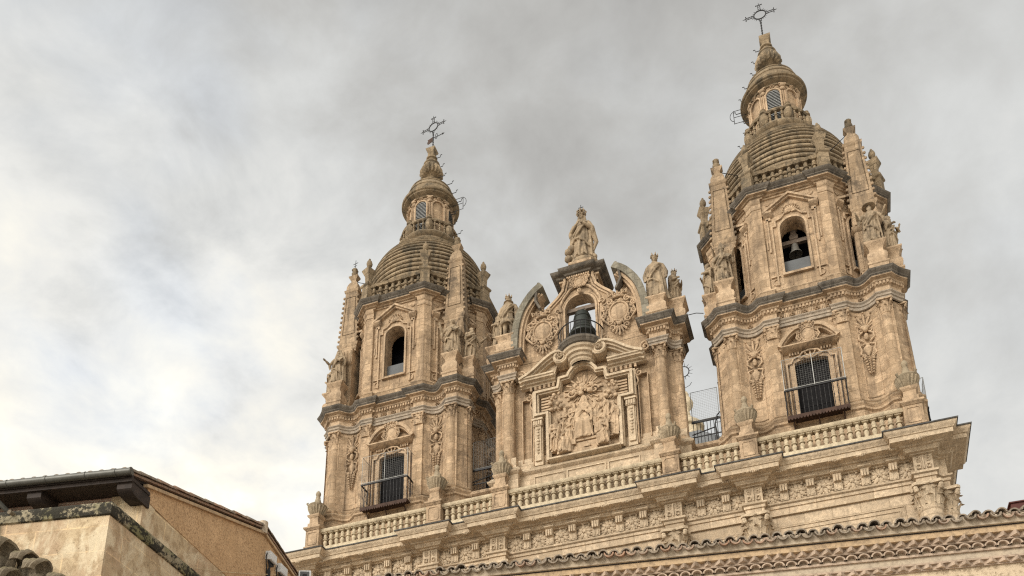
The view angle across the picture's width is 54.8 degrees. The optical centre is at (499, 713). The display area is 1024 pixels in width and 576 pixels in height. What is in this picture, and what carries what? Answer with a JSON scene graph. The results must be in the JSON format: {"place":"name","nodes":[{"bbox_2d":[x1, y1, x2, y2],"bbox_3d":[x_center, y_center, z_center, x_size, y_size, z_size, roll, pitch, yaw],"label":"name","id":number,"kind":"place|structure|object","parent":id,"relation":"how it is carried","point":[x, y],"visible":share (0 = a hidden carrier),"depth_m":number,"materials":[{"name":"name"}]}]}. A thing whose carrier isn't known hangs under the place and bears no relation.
{"place":"outdoors","nodes":[
{"label":"outdoors","id":0,"kind":"place"},
{"bbox_2d":[0,0,1023,551],"label":"sky","id":1,"kind":"structure","parent":0,"point":[192,192],"materials":[{"name":"grey"}]},
{"bbox_2d":[285,415,971,575],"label":"church facade","id":2,"kind":"structure","parent":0,"point":[904,472],"depth_m":40.19,"materials":[{"name":"stone"}]},
{"bbox_2d":[317,145,509,544],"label":"bell tower","id":3,"kind":"structure","parent":2,"relation":"on","point":[408,406],"depth_m":50.71,"materials":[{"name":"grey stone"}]},
{"bbox_2d":[325,368,331,391],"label":"stone statue","id":4,"kind":"object","parent":3,"relation":"on","point":[328,381],"visible":0.14,"depth_m":52.90,"materials":[{"name":"stone"}]},
{"bbox_2d":[323,350,345,383],"bbox_3d":[-8.590,-18.203,52.019,1.153,2.291,0.946,-10,-22,24],"label":"stone statue","id":5,"kind":"object","parent":3,"relation":"on","point":[338,365],"visible":0.88,"depth_m":51.82,"materials":[{"name":"stone"}]},
{"bbox_2d":[381,456,403,502],"bbox_3d":[-5.239,-11.271,48.812,1.360,3.250,0.110,-8,-21,19],"label":"balcony door","id":6,"kind":"structure","parent":3,"relation":"in","point":[397,461],"depth_m":48.94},
{"bbox_2d":[422,116,444,145],"bbox_3d":[-4.024,-36.147,61.396,2.062,2.720,0.491,-17,-26,37],"label":"iron cross","id":7,"kind":"object","parent":3,"relation":"on","point":[431,140],"visible":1,"depth_m":61.44,"materials":[{"name":"grey metal"}]},
{"bbox_2d":[438,319,460,352],"bbox_3d":[-2.482,-18.987,49.968,1.147,2.280,0.843,-6,-21,16],"label":"stone statue","id":8,"kind":"object","parent":3,"relation":"on","point":[452,330],"visible":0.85,"depth_m":49.77,"materials":[{"name":"stone"}]},
{"bbox_2d":[464,327,486,361],"bbox_3d":[-1.365,-18.773,50.331,1.082,2.178,0.881,14,-25,-35],"label":"stone statue","id":9,"kind":"object","parent":3,"relation":"on","point":[471,339],"visible":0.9,"depth_m":50.11,"materials":[{"name":"stone"}]},
{"bbox_2d":[473,437,495,485],"bbox_3d":[-0.677,-12.047,47.819,1.407,2.873,0.108,-8,-21,19],"label":"fence","id":10,"kind":"object","parent":3,"relation":"attached to","point":[481,469],"visible":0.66,"depth_m":47.93,"materials":[{"name":"black metal"}]},
{"bbox_2d":[469,488,490,513],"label":"parapet wall","id":11,"kind":"structure","parent":2,"relation":"on","point":[480,492],"depth_m":46.65,"materials":[{"name":"stone"}]},
{"bbox_2d":[481,256,695,505],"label":"bell gable","id":12,"kind":"structure","parent":2,"relation":"on","point":[610,393],"depth_m":45.58,"materials":[{"name":"stone"}]},
{"bbox_2d":[491,317,499,344],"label":"stone statue","id":13,"kind":"object","parent":12,"relation":"on","point":[495,325],"visible":0.34,"depth_m":49.39,"materials":[{"name":"stone"}]},
{"bbox_2d":[497,294,517,334],"bbox_3d":[0.432,-19.472,48.688,1.180,2.734,0.924,-8,-21,19],"label":"stone statue","id":14,"kind":"object","parent":12,"relation":"on","point":[507,313],"visible":0.76,"depth_m":48.53,"materials":[{"name":"stone"}]},
{"bbox_2d":[567,303,594,335],"bbox_3d":[3.969,-18.809,47.501,1.480,1.812,1.400,-8,-21,19],"label":"church bell","id":15,"kind":"object","parent":12,"relation":"hanging from","point":[581,312],"visible":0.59,"depth_m":47.15,"materials":[{"name":"brown metal"}]},
{"bbox_2d":[565,205,597,263],"bbox_3d":[4.060,-24.066,49.877,1.323,4.200,1.344,14,-25,-34],"label":"stone statue","id":16,"kind":"object","parent":12,"relation":"on","point":[582,235],"visible":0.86,"depth_m":49.56,"materials":[{"name":"stone"}]},
{"bbox_2d":[643,252,670,298],"bbox_3d":[7.282,-20.417,46.297,1.053,2.783,1.023,7,-22,-20],"label":"stone statue","id":17,"kind":"object","parent":12,"relation":"on","point":[655,274],"visible":0.83,"depth_m":46.09,"materials":[{"name":"stone"}]},
{"bbox_2d":[668,268,681,298],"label":"stone statue","id":18,"kind":"object","parent":12,"relation":"on","point":[674,287],"visible":0.69,"depth_m":46.48,"materials":[{"name":"stone"}]},
{"bbox_2d":[303,396,926,548],"bbox_3d":[5.199,-8.340,47.050,27.820,1.880,9.450,-8,-21,19],"label":"stone balustrade","id":19,"kind":"object","parent":2,"relation":"on","point":[910,411],"visible":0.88,"depth_m":42.69,"materials":[{"name":"stone"}]},
{"bbox_2d":[306,491,328,527],"bbox_3d":[-8.919,-9.944,48.323,0.972,2.160,0.960,-9,-22,22],"label":"stone urn","id":20,"kind":"object","parent":19,"relation":"on","point":[317,509],"visible":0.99,"depth_m":47.97,"materials":[{"name":"stone"}]},
{"bbox_2d":[426,464,447,501],"bbox_3d":[-2.951,-10.733,46.271,0.972,2.160,0.960,-9,-22,22],"label":"stone urn","id":21,"kind":"object","parent":19,"relation":"on","point":[437,482],"visible":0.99,"depth_m":45.91,"materials":[{"name":"stone"}]},
{"bbox_2d":[490,450,511,486],"bbox_3d":[0.089,-11.136,45.226,0.972,2.160,0.960,-8,-22,21],"label":"stone urn","id":22,"kind":"object","parent":19,"relation":"on","point":[501,468],"visible":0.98,"depth_m":44.86,"materials":[{"name":"stone"}]},
{"bbox_2d":[657,413,680,451],"bbox_3d":[7.333,-12.094,42.735,0.972,2.160,0.960,-10,-22,24],"label":"stone urn","id":23,"kind":"object","parent":19,"relation":"on","point":[668,432],"visible":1,"depth_m":42.37,"materials":[{"name":"stone"}]},
{"bbox_2d":[734,396,756,434],"bbox_3d":[10.373,-12.496,41.690,0.972,2.160,0.960,-10,-22,24],"label":"stone urn","id":24,"kind":"object","parent":19,"relation":"on","point":[745,416],"visible":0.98,"depth_m":41.33,"materials":[{"name":"stone"}]},
{"bbox_2d":[894,360,919,400],"bbox_3d":[16.341,-13.285,39.638,0.972,2.160,0.960,-9,-22,23],"label":"stone urn","id":25,"kind":"object","parent":19,"relation":"on","point":[906,382],"visible":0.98,"depth_m":39.28,"materials":[{"name":"stone"}]},
{"bbox_2d":[694,439,720,468],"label":"parapet wall","id":26,"kind":"structure","parent":2,"relation":"on","point":[709,444],"depth_m":43.21,"materials":[{"name":"stone"}]},
{"bbox_2d":[697,32,930,462],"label":"bell tower","id":27,"kind":"structure","parent":2,"relation":"on","point":[816,333],"depth_m":44.16,"materials":[{"name":"stone"}]},
{"bbox_2d":[690,387,721,443],"bbox_3d":[9.279,-13.364,44.396,1.387,2.873,0.108,-8,-21,19],"label":"fence","id":28,"kind":"object","parent":27,"relation":"attached to","point":[716,417],"visible":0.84,"depth_m":44.29,"materials":[{"name":"black metal"}]},
{"bbox_2d":[700,263,714,301],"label":"stone statue","id":29,"kind":"object","parent":27,"relation":"on","point":[708,279],"visible":0.64,"depth_m":46.21,"materials":[{"name":"stone"}]},
{"bbox_2d":[711,243,733,280],"bbox_3d":[10.311,-20.765,45.532,1.106,2.416,0.892,-8,-21,19],"label":"stone statue","id":30,"kind":"object","parent":27,"relation":"on","point":[721,264],"visible":0.91,"depth_m":45.38,"materials":[{"name":"stone"}]},
{"bbox_2d":[743,4,775,34],"bbox_3d":[14.507,-38.601,55.017,1.880,2.720,0.200,-8,-21,19],"label":"iron cross","id":31,"kind":"object","parent":27,"relation":"on","point":[773,9],"visible":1,"depth_m":55.09,"materials":[{"name":"grey metal"}]},
{"bbox_2d":[782,230,806,259],"bbox_3d":[13.645,-21.881,45.829,1.200,1.720,0.600,-8,-21,19],"label":"church bell","id":32,"kind":"object","parent":27,"relation":"hanging from","point":[793,243],"visible":0.98,"depth_m":45.71,"materials":[{"name":"grey metal"}]},
{"bbox_2d":[795,359,834,412],"bbox_3d":[13.528,-13.753,42.360,1.360,3.250,0.110,-8,-21,19],"label":"balcony door","id":33,"kind":"structure","parent":27,"relation":"in","point":[815,366],"depth_m":42.46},
{"bbox_2d":[854,202,885,243],"bbox_3d":[16.326,-21.526,43.447,1.294,2.339,0.932,-8,-21,19],"label":"stone statue","id":34,"kind":"object","parent":27,"relation":"on","point":[871,226],"visible":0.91,"depth_m":43.36,"materials":[{"name":"stone"}]},
{"bbox_2d":[881,216,902,249],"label":"stone statue","id":35,"kind":"object","parent":27,"relation":"on","point":[890,233],"visible":0.69,"depth_m":43.63,"materials":[{"name":"stone"}]},
{"bbox_2d":[376,505,1023,575],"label":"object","id":36,"kind":"structure","parent":0,"point":[979,543],"depth_m":18.35,"materials":[{"name":"beige stone"}]},
{"bbox_2d":[683,363,720,443],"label":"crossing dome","id":37,"kind":"structure","parent":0,"point":[696,427],"depth_m":91.15,"materials":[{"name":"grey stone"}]},
{"bbox_2d":[1007,500,1023,510],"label":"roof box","id":38,"kind":"object","parent":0,"point":[1018,504],"visible":0.3,"depth_m":18.41,"materials":[{"name":"red metal"}]},
{"label":"ground","id":39,"kind":"structure","parent":0,"visible":0},
{"bbox_2d":[0,467,298,575],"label":"gabled house","id":40,"kind":"structure","parent":39,"relation":"on","point":[126,521],"depth_m":22.21,"materials":[{"name":"stone"}]},
{"bbox_2d":[0,536,64,575],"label":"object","id":41,"kind":"object","parent":40,"relation":"attached to","point":[29,562],"visible":1,"depth_m":20.38,"materials":[{"name":"brown ceramic"}]},
{"bbox_2d":[190,567,275,574],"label":"cord","id":42,"kind":"object","parent":40,"relation":"attached to","point":[231,572],"visible":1,"depth_m":25.59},
{"bbox_2d":[265,551,276,575],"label":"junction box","id":43,"kind":"object","parent":40,"relation":"attached to","point":[271,557],"visible":1,"depth_m":27.70,"materials":[{"name":"white plastic"}]},
{"bbox_2d":[275,563,287,575],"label":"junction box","id":44,"kind":"object","parent":40,"relation":"attached to","point":[281,569],"visible":0.99,"depth_m":28.27,"materials":[{"name":"white plastic"}]},
{"bbox_2d":[299,570,310,575],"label":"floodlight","id":45,"kind":"object","parent":40,"relation":"attached to","point":[304,573],"visible":1,"depth_m":28.53,"materials":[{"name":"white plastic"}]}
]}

